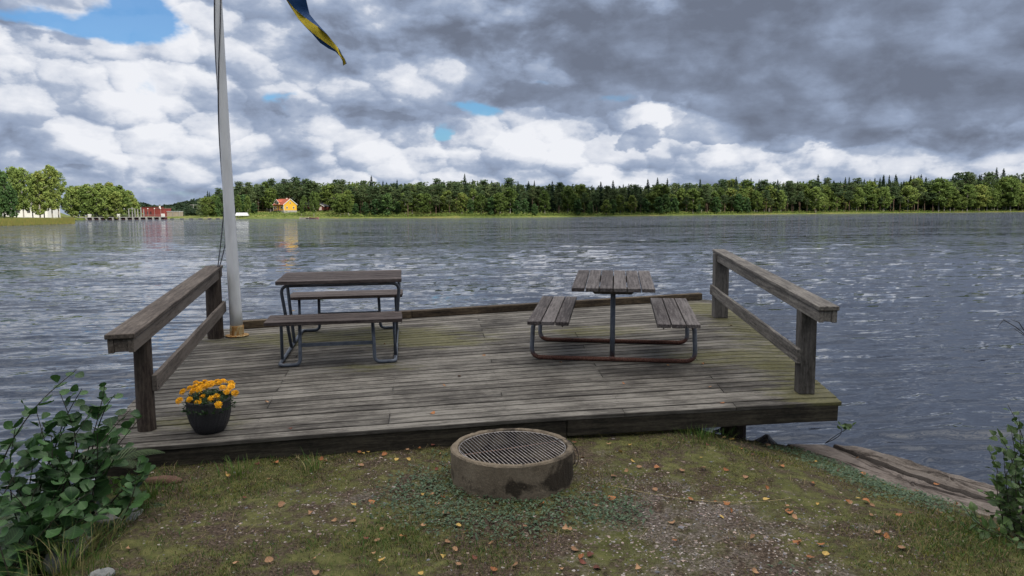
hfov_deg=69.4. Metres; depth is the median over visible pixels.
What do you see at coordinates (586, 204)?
spruce tree
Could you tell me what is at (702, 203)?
broadleaf tree
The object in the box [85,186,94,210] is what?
birch tree
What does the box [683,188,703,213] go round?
broadleaf tree
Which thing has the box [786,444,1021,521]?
wooden plank
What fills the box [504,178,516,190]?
pine tree
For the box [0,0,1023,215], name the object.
sky
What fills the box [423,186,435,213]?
pine tree
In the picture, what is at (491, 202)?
alder tree
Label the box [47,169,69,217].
birch tree
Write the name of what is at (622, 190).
pine tree
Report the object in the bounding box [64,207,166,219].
pier
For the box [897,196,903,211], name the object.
pine tree
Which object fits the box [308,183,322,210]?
pine tree
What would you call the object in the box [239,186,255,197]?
pine tree
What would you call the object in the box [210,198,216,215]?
broadleaf tree
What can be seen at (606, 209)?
broadleaf tree
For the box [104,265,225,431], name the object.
wooden railing
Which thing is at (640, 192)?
spruce tree
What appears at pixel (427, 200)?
broadleaf tree
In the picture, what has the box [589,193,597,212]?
pine tree
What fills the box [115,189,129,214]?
broadleaf tree
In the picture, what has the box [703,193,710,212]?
pine tree
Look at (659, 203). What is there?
alder tree
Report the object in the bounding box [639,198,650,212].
alder tree
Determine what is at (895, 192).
pine tree
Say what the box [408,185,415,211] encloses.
pine tree
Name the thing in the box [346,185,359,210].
pine tree
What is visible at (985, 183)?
broadleaf tree
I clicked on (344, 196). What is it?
broadleaf tree
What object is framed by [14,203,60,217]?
white house
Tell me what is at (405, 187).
pine tree
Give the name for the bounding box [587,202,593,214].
alder tree
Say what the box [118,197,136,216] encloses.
broadleaf tree
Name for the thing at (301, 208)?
broadleaf tree
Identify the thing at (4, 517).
fern
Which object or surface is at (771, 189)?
broadleaf tree
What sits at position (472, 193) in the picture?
broadleaf tree
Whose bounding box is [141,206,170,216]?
brick building
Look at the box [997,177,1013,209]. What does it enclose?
broadleaf tree
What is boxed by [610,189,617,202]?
pine tree
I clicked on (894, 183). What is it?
pine tree
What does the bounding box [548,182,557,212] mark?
spruce tree
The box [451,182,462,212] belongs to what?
pine tree
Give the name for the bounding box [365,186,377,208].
pine tree
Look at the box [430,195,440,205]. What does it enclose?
pine tree
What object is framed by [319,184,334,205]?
broadleaf tree
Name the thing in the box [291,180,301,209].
pine tree
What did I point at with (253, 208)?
alder tree
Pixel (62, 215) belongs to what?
terrain
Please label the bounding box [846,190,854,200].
pine tree
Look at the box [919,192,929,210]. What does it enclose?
pine tree
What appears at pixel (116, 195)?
birch tree
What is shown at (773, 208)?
spruce tree
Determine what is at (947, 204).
broadleaf tree
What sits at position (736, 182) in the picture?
spruce tree
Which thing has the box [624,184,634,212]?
spruce tree
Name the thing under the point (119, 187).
broadleaf tree
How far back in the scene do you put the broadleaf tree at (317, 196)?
365.03 m
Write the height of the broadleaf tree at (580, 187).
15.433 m
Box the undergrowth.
[200,207,1022,217]
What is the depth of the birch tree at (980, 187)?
564.16 m
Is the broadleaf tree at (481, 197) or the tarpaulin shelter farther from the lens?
the tarpaulin shelter
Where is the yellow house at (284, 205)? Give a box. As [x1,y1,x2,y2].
[269,198,296,212]
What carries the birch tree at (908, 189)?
on the terrain at (62, 215)
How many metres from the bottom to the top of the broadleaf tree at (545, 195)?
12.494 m
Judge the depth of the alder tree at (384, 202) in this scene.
331.83 m
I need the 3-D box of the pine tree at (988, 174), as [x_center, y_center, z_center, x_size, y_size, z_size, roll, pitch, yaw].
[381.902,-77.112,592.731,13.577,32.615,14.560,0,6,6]
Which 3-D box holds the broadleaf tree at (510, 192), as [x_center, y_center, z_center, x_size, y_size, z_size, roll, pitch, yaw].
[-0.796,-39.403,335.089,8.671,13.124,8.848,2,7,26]
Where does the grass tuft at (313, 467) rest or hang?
on the ground at (589, 456)
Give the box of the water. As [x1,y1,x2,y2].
[0,212,1023,533]
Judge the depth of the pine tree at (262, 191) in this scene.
389.65 m
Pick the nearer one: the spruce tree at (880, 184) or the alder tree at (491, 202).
the alder tree at (491, 202)
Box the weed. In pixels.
[943,501,990,530]
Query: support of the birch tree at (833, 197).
on the terrain at (62, 215)
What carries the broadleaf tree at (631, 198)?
on the terrain at (62, 215)
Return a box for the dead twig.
[997,319,1023,334]
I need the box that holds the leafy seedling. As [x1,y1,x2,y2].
[108,474,129,498]
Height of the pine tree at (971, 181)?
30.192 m
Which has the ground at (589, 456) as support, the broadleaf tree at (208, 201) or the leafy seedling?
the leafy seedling
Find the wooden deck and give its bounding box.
[82,293,841,475]
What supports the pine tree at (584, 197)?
on the terrain at (62, 215)
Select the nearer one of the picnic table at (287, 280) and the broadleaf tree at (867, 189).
the picnic table at (287, 280)
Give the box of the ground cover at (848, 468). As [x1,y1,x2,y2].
[348,442,978,573]
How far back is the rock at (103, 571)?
3.40 m
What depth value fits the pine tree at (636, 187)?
388.08 m
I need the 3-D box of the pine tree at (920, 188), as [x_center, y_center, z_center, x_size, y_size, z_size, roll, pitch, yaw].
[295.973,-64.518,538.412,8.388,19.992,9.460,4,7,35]
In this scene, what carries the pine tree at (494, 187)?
on the terrain at (62, 215)
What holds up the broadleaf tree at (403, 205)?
on the terrain at (62, 215)
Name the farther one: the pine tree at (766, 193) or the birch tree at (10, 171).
the pine tree at (766, 193)
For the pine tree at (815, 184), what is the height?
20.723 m
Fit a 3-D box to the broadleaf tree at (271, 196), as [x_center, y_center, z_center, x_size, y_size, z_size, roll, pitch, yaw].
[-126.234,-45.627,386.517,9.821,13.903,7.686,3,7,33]
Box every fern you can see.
[0,495,18,526]
[0,504,101,532]
[44,526,102,555]
[57,495,164,540]
[71,446,164,468]
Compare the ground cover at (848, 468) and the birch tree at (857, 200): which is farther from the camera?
the birch tree at (857, 200)
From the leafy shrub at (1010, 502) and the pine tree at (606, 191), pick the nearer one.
the leafy shrub at (1010, 502)
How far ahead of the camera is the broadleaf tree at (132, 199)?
346.86 m
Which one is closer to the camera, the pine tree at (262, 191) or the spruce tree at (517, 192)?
the spruce tree at (517, 192)
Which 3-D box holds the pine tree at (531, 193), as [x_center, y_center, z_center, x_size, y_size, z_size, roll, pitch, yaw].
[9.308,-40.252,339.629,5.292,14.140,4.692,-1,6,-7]
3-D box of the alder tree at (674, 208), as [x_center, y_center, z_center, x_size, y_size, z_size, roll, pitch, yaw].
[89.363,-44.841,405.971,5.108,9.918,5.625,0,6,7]
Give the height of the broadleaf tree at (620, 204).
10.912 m
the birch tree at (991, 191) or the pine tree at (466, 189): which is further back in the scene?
the birch tree at (991, 191)
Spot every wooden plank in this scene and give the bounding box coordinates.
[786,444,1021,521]
[833,444,1021,513]
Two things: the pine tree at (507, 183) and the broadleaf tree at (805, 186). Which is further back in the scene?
the broadleaf tree at (805, 186)
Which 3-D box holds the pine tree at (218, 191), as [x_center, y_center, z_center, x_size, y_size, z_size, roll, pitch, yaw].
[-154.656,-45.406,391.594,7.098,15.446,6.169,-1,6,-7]
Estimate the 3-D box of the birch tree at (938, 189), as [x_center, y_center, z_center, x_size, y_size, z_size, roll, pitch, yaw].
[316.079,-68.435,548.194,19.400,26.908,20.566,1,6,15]
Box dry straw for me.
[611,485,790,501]
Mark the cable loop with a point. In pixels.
(574, 453)
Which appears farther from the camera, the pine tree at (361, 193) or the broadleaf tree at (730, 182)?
the broadleaf tree at (730, 182)
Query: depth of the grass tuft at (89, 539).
3.81 m
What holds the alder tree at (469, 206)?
on the terrain at (62, 215)
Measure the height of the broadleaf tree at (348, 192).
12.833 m
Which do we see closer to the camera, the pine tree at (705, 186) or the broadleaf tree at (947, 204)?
the pine tree at (705, 186)
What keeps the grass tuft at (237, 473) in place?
on the ground at (589, 456)
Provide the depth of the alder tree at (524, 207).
331.07 m
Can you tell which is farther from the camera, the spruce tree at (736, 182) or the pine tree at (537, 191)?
the spruce tree at (736, 182)
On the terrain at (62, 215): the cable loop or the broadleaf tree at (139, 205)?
the broadleaf tree at (139, 205)
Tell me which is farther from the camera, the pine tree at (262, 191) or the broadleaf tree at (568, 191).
the pine tree at (262, 191)
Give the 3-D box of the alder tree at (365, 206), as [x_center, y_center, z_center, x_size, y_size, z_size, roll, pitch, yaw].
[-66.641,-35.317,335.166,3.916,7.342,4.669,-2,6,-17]
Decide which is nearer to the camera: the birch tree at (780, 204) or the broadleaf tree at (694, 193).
the broadleaf tree at (694, 193)
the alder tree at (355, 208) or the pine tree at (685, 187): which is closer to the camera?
the alder tree at (355, 208)
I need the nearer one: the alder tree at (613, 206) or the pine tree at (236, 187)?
the alder tree at (613, 206)
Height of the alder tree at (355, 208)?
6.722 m
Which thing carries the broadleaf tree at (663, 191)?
on the terrain at (62, 215)
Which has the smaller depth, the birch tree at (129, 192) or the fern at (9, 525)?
the fern at (9, 525)
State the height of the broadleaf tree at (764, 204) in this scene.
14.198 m
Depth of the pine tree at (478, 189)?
340.31 m
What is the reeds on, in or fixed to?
on the water
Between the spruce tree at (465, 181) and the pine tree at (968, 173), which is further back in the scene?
the pine tree at (968, 173)
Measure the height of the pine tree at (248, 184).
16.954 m
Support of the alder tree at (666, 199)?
on the terrain at (62, 215)
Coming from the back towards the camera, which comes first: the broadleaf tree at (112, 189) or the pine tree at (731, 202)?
the pine tree at (731, 202)
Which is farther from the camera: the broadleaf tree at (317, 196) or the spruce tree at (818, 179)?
the spruce tree at (818, 179)
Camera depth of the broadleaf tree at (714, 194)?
434.12 m
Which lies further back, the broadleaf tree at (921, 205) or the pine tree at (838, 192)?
the broadleaf tree at (921, 205)
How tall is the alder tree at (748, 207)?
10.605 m
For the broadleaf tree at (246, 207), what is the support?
on the terrain at (62, 215)
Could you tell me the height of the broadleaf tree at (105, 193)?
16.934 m
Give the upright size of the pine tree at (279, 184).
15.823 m
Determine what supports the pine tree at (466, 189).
on the terrain at (62, 215)
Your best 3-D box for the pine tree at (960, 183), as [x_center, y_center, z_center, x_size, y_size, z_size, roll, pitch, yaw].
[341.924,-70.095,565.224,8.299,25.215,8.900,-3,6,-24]
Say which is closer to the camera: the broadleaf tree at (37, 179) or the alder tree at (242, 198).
the broadleaf tree at (37, 179)
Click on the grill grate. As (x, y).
(547, 442)
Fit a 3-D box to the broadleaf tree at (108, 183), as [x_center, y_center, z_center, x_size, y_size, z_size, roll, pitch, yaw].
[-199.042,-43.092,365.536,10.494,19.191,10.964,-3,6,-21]
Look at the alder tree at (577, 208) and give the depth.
342.43 m
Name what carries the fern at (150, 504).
on the ground at (589, 456)
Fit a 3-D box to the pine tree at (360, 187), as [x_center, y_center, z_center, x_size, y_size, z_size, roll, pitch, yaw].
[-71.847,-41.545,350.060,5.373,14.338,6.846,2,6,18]
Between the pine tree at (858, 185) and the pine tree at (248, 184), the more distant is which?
the pine tree at (858, 185)
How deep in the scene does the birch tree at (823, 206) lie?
482.17 m
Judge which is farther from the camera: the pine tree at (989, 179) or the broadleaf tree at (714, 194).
the pine tree at (989, 179)
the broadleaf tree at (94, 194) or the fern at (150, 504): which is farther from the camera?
the broadleaf tree at (94, 194)
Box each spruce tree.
[369,176,373,199]
[392,181,401,211]
[461,174,466,209]
[507,180,514,211]
[513,182,525,212]
[526,184,531,211]
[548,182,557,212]
[583,189,588,212]
[598,181,603,211]
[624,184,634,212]
[637,186,642,212]
[733,177,743,209]
[767,182,778,211]
[792,181,801,210]
[815,175,822,210]
[842,177,850,210]
[876,178,885,210]
[882,176,888,209]
[888,178,903,210]
[888,181,892,210]
[904,175,916,210]
[919,178,931,209]
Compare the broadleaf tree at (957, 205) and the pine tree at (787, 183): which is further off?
the broadleaf tree at (957, 205)
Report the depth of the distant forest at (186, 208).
555.02 m
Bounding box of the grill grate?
[458,431,565,463]
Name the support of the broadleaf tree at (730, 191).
on the terrain at (62, 215)
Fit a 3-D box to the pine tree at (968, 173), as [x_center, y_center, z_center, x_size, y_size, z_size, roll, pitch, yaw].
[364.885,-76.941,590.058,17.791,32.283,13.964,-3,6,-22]
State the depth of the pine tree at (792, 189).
469.19 m
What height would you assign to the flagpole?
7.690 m
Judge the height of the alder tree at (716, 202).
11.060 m
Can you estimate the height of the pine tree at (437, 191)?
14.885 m
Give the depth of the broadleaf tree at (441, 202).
347.65 m
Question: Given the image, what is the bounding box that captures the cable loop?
[552,439,578,466]
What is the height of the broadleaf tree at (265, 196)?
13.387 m
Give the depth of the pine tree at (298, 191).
384.19 m
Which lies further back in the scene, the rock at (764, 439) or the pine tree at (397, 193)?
the pine tree at (397, 193)
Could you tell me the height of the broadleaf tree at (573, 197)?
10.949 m
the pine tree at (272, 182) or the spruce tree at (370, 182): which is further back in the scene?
the pine tree at (272, 182)
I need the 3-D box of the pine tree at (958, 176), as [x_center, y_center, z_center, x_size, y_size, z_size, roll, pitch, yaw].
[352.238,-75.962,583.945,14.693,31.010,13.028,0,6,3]
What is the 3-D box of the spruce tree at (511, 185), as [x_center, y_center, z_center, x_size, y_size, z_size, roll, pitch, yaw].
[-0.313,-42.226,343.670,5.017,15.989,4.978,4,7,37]
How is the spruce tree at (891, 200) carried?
on the terrain at (62, 215)
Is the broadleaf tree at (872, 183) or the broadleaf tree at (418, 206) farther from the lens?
the broadleaf tree at (872, 183)
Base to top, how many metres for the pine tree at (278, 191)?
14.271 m
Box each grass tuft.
[0,510,137,575]
[40,507,134,559]
[113,471,198,507]
[210,453,265,482]
[289,446,338,473]
[667,422,742,449]
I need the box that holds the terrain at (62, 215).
[0,206,1023,219]
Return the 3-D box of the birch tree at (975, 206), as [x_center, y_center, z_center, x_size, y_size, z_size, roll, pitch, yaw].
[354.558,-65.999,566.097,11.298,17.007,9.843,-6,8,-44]
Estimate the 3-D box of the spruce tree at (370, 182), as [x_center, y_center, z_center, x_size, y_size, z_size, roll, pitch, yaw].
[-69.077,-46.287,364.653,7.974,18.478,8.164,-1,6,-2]
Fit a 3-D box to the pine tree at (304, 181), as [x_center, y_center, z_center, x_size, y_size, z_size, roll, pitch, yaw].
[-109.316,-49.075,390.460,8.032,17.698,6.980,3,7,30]
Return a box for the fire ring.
[450,428,573,500]
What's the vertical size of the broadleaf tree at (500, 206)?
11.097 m
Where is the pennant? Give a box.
[286,0,346,64]
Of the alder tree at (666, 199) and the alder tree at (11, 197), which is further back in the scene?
the alder tree at (666, 199)
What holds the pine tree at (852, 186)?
on the terrain at (62, 215)
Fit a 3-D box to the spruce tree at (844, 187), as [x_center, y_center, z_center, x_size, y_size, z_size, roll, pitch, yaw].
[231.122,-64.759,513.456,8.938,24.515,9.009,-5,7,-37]
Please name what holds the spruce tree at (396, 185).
on the terrain at (62, 215)
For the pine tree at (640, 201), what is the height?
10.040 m
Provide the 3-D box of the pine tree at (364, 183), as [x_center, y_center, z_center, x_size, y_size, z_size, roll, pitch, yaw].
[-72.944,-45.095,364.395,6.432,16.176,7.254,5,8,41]
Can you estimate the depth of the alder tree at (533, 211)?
329.78 m
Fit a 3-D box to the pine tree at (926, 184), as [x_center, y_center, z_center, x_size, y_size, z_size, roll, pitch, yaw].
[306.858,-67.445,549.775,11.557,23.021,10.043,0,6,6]
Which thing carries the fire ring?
on the ground at (589, 456)
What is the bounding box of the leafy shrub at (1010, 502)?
[960,404,1023,548]
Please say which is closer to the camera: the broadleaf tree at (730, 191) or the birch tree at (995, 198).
the broadleaf tree at (730, 191)
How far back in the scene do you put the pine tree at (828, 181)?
511.36 m
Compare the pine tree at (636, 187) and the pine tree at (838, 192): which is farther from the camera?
the pine tree at (838, 192)
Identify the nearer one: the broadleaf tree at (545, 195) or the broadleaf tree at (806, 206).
the broadleaf tree at (545, 195)
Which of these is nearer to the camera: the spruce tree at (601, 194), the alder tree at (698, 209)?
the spruce tree at (601, 194)
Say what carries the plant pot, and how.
on the wooden deck
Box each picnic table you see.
[263,270,402,366]
[527,270,700,362]
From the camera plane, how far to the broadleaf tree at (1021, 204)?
586.81 m
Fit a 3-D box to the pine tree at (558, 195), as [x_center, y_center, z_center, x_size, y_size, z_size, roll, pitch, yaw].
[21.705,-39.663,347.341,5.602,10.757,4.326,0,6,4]
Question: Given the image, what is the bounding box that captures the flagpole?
[214,0,248,336]
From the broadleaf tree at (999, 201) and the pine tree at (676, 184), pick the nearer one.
the pine tree at (676, 184)
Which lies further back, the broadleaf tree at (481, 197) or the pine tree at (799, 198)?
the pine tree at (799, 198)
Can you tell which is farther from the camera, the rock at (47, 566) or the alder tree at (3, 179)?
the alder tree at (3, 179)
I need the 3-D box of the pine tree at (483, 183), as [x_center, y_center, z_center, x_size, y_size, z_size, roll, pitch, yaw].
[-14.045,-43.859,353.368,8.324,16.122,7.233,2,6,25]
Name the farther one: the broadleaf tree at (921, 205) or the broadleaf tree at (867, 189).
the broadleaf tree at (921, 205)
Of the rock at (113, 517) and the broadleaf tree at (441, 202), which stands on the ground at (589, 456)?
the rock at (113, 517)
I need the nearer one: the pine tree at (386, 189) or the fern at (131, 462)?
the fern at (131, 462)
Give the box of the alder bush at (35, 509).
[0,369,155,575]
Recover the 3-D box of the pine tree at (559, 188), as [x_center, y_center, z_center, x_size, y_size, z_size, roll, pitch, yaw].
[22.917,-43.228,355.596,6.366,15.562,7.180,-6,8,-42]
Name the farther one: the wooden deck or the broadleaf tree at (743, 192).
the broadleaf tree at (743, 192)
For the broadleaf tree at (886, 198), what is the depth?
520.68 m
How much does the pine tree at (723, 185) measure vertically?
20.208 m
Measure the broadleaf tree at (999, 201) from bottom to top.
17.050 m
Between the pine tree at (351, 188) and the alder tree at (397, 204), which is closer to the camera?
the alder tree at (397, 204)
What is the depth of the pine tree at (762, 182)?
463.29 m
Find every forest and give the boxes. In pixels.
[138,198,199,216]
[195,173,1022,215]
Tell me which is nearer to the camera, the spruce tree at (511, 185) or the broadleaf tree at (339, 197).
the broadleaf tree at (339, 197)
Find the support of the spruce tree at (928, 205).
on the terrain at (62, 215)
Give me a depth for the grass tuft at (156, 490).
4.41 m
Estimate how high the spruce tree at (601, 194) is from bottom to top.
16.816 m
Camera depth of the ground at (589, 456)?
4.00 m
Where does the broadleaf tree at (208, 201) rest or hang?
on the terrain at (62, 215)
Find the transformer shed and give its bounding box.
[166,211,182,216]
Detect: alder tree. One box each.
[0,170,11,217]
[3,185,18,217]
[214,197,221,215]
[239,194,250,212]
[250,203,257,213]
[352,203,358,215]
[361,202,368,215]
[368,199,379,214]
[378,193,394,215]
[394,202,400,214]
[467,199,475,213]
[486,196,495,214]
[512,200,520,214]
[520,199,529,213]
[531,203,538,214]
[572,198,582,214]
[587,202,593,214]
[608,199,616,213]
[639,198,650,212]
[652,197,663,213]
[661,194,672,213]
[671,197,678,212]
[693,199,701,212]
[710,197,721,212]
[732,193,745,212]
[744,198,750,213]
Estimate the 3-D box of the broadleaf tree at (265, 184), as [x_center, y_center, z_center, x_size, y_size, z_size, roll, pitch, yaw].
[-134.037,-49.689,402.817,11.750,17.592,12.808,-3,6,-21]
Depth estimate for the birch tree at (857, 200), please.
502.42 m
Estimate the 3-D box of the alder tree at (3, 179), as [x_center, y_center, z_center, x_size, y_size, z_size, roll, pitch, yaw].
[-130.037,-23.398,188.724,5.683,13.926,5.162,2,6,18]
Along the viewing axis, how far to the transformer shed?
421.80 m
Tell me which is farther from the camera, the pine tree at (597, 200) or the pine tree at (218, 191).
the pine tree at (218, 191)
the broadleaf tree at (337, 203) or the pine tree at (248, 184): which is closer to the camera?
the broadleaf tree at (337, 203)
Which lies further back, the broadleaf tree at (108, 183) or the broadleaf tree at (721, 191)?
the broadleaf tree at (721, 191)
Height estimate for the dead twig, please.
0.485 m
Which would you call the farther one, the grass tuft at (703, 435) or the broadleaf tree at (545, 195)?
the broadleaf tree at (545, 195)
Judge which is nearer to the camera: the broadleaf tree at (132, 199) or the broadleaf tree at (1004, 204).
the broadleaf tree at (132, 199)
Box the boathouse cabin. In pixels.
[318,204,330,209]
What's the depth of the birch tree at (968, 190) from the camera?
559.01 m
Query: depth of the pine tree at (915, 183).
544.78 m
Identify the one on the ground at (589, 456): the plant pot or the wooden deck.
the wooden deck
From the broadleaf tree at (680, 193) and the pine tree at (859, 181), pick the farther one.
the pine tree at (859, 181)
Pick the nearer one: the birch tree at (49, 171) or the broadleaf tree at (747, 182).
the birch tree at (49, 171)
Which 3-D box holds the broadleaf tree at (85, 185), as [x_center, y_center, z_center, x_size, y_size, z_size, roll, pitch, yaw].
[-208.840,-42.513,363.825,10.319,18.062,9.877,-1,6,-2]
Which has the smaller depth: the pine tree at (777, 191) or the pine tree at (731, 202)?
the pine tree at (731, 202)
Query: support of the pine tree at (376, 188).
on the terrain at (62, 215)
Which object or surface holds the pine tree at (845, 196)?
on the terrain at (62, 215)
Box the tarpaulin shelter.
[235,212,248,215]
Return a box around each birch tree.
[4,166,27,213]
[9,167,35,217]
[24,173,38,217]
[38,164,65,217]
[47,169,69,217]
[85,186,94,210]
[106,191,126,218]
[126,190,138,201]
[776,190,787,209]
[807,186,824,212]
[817,195,830,208]
[828,193,840,210]
[850,187,866,210]
[876,187,892,208]
[898,185,921,211]
[927,178,953,211]
[959,184,977,211]
[959,196,967,211]
[971,191,981,210]
[973,184,992,211]
[983,187,997,210]
[988,188,999,209]
[1000,179,1023,209]
[1015,183,1023,209]
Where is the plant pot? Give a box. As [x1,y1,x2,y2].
[175,379,238,434]
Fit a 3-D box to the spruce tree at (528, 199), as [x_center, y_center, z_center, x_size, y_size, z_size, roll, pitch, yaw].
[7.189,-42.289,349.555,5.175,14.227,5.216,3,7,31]
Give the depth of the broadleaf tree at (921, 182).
547.23 m
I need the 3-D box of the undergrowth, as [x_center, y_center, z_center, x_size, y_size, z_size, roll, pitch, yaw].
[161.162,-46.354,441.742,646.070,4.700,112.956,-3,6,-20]
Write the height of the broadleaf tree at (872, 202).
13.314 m
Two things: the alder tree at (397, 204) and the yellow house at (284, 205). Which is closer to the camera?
the alder tree at (397, 204)
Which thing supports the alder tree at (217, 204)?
on the terrain at (62, 215)
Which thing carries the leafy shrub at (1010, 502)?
on the ground at (589, 456)
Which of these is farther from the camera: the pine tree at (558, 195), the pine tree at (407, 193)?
the pine tree at (558, 195)
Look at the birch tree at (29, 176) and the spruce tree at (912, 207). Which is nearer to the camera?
the birch tree at (29, 176)
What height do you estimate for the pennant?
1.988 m
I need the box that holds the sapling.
[825,421,855,443]
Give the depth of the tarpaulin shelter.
349.48 m
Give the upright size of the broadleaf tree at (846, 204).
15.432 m
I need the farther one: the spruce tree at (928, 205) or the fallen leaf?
the spruce tree at (928, 205)
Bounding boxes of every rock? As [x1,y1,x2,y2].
[43,534,90,574]
[88,567,115,575]
[91,507,143,526]
[143,475,183,485]
[754,434,779,444]
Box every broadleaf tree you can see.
[28,170,51,217]
[64,188,80,218]
[66,185,88,216]
[72,188,93,216]
[80,184,92,216]
[87,189,103,216]
[90,183,101,197]
[91,185,108,215]
[94,188,117,218]
[103,186,117,213]
[104,181,112,187]
[113,185,127,196]
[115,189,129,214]
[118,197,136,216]
[127,195,139,216]
[133,201,142,216]
[199,197,215,213]
[202,204,209,215]
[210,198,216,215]
[235,194,242,212]
[243,195,250,211]
[258,181,272,210]
[261,187,277,211]
[261,188,270,206]
[297,200,303,215]
[300,196,307,213]
[309,191,318,212]
[312,192,320,208]
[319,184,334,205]
[330,193,342,214]
[331,196,348,215]
[336,195,343,212]
[340,193,346,212]
[343,190,353,213]
[345,195,352,213]
[398,193,412,213]
[409,191,418,213]
[414,193,425,214]
[420,193,433,213]
[432,189,445,212]
[440,190,456,211]
[455,192,469,211]
[466,188,478,213]
[475,193,487,213]
[493,192,508,213]
[502,187,518,213]
[538,189,550,210]
[560,185,573,212]
[569,193,578,210]
[573,183,588,209]
[600,199,611,212]
[615,194,628,213]
[626,195,637,213]
[644,192,657,210]
[649,191,656,209]
[653,183,677,203]
[674,188,685,211]
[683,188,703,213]
[696,187,706,212]
[709,191,719,206]
[713,187,725,210]
[722,187,740,212]
[726,179,741,188]
[738,179,755,195]
[738,188,749,210]
[745,187,757,207]
[750,190,762,211]
[752,191,762,209]
[761,184,778,207]
[761,192,769,208]
[794,182,809,209]
[799,188,814,211]
[807,179,823,188]
[820,185,833,209]
[838,191,849,208]
[860,184,877,210]
[862,180,879,210]
[867,194,877,210]
[877,186,894,209]
[907,177,926,210]
[919,185,930,209]
[939,191,951,208]
[942,186,961,210]
[951,194,961,210]
[978,181,992,210]
[991,182,1003,209]
[993,191,1006,210]
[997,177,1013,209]
[1001,188,1014,207]
[1017,195,1023,207]
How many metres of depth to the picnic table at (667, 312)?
6.99 m
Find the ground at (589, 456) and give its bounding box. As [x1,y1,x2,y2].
[60,429,1023,575]
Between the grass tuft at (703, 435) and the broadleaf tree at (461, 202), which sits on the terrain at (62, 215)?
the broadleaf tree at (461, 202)
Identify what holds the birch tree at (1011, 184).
on the terrain at (62, 215)
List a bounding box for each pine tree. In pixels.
[214,188,222,197]
[234,181,243,192]
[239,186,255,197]
[242,182,253,194]
[254,187,261,211]
[259,185,266,207]
[267,178,276,203]
[275,183,284,198]
[276,186,285,197]
[281,179,291,198]
[282,183,294,198]
[290,176,302,191]
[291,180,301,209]
[293,188,300,210]
[298,186,307,197]
[300,178,308,185]
[303,180,317,210]
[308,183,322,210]
[336,179,347,193]
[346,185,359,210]
[353,185,364,213]
[358,188,365,205]
[359,180,367,187]
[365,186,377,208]
[372,186,382,202]
[379,184,393,207]
[389,183,398,201]
[393,189,400,201]
[401,186,408,192]
[401,190,413,208]
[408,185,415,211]
[412,185,425,200]
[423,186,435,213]
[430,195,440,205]
[431,178,442,188]
[433,184,444,212]
[444,181,453,191]
[446,195,453,212]
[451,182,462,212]
[460,185,470,206]
[475,179,488,193]
[475,187,481,195]
[487,182,503,195]
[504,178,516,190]
[519,191,528,199]
[527,185,536,206]
[533,186,541,201]
[552,192,563,212]
[554,182,564,211]
[581,192,587,202]
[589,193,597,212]
[592,192,599,213]
[601,185,612,213]
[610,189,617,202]
[618,187,627,213]
[630,184,639,212]
[637,196,642,206]
[672,183,681,202]
[681,182,694,211]
[683,196,689,207]
[699,184,711,210]
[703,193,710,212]
[720,180,728,210]
[720,194,728,211]
[728,196,733,210]
[756,179,768,210]
[762,190,770,206]
[767,198,774,205]
[771,190,782,211]
[782,181,792,210]
[786,183,797,211]
[789,196,796,203]
[796,183,804,211]
[797,192,803,212]
[810,182,823,210]
[823,177,831,184]
[826,185,835,211]
[830,183,846,211]
[842,192,849,209]
[844,182,858,209]
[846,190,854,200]
[852,178,863,209]
[853,184,863,210]
[889,187,897,210]
[890,181,900,201]
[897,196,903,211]
[911,180,919,209]
[913,186,924,209]
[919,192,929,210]
[920,182,932,209]
[928,192,937,211]
[950,172,965,182]
[956,180,964,209]
[961,171,977,184]
[965,174,977,209]
[982,172,999,208]
[982,176,997,209]
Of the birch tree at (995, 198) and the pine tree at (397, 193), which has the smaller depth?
the pine tree at (397, 193)
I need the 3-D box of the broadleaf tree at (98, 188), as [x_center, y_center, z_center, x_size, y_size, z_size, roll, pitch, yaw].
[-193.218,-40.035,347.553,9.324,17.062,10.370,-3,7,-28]
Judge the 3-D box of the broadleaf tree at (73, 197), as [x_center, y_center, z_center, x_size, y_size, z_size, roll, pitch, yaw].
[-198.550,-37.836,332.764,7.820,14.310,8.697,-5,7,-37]
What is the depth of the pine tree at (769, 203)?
447.87 m
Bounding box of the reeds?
[0,217,75,225]
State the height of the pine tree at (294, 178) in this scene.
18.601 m
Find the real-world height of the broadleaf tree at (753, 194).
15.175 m
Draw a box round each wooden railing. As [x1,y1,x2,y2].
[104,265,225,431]
[710,249,839,393]
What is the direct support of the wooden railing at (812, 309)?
on the wooden deck
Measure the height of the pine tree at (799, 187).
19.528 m
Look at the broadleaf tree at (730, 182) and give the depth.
458.52 m
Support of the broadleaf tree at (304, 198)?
on the terrain at (62, 215)
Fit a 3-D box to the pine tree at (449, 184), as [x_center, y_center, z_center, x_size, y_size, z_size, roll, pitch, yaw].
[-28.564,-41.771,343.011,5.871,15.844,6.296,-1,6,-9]
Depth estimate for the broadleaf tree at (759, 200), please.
443.98 m

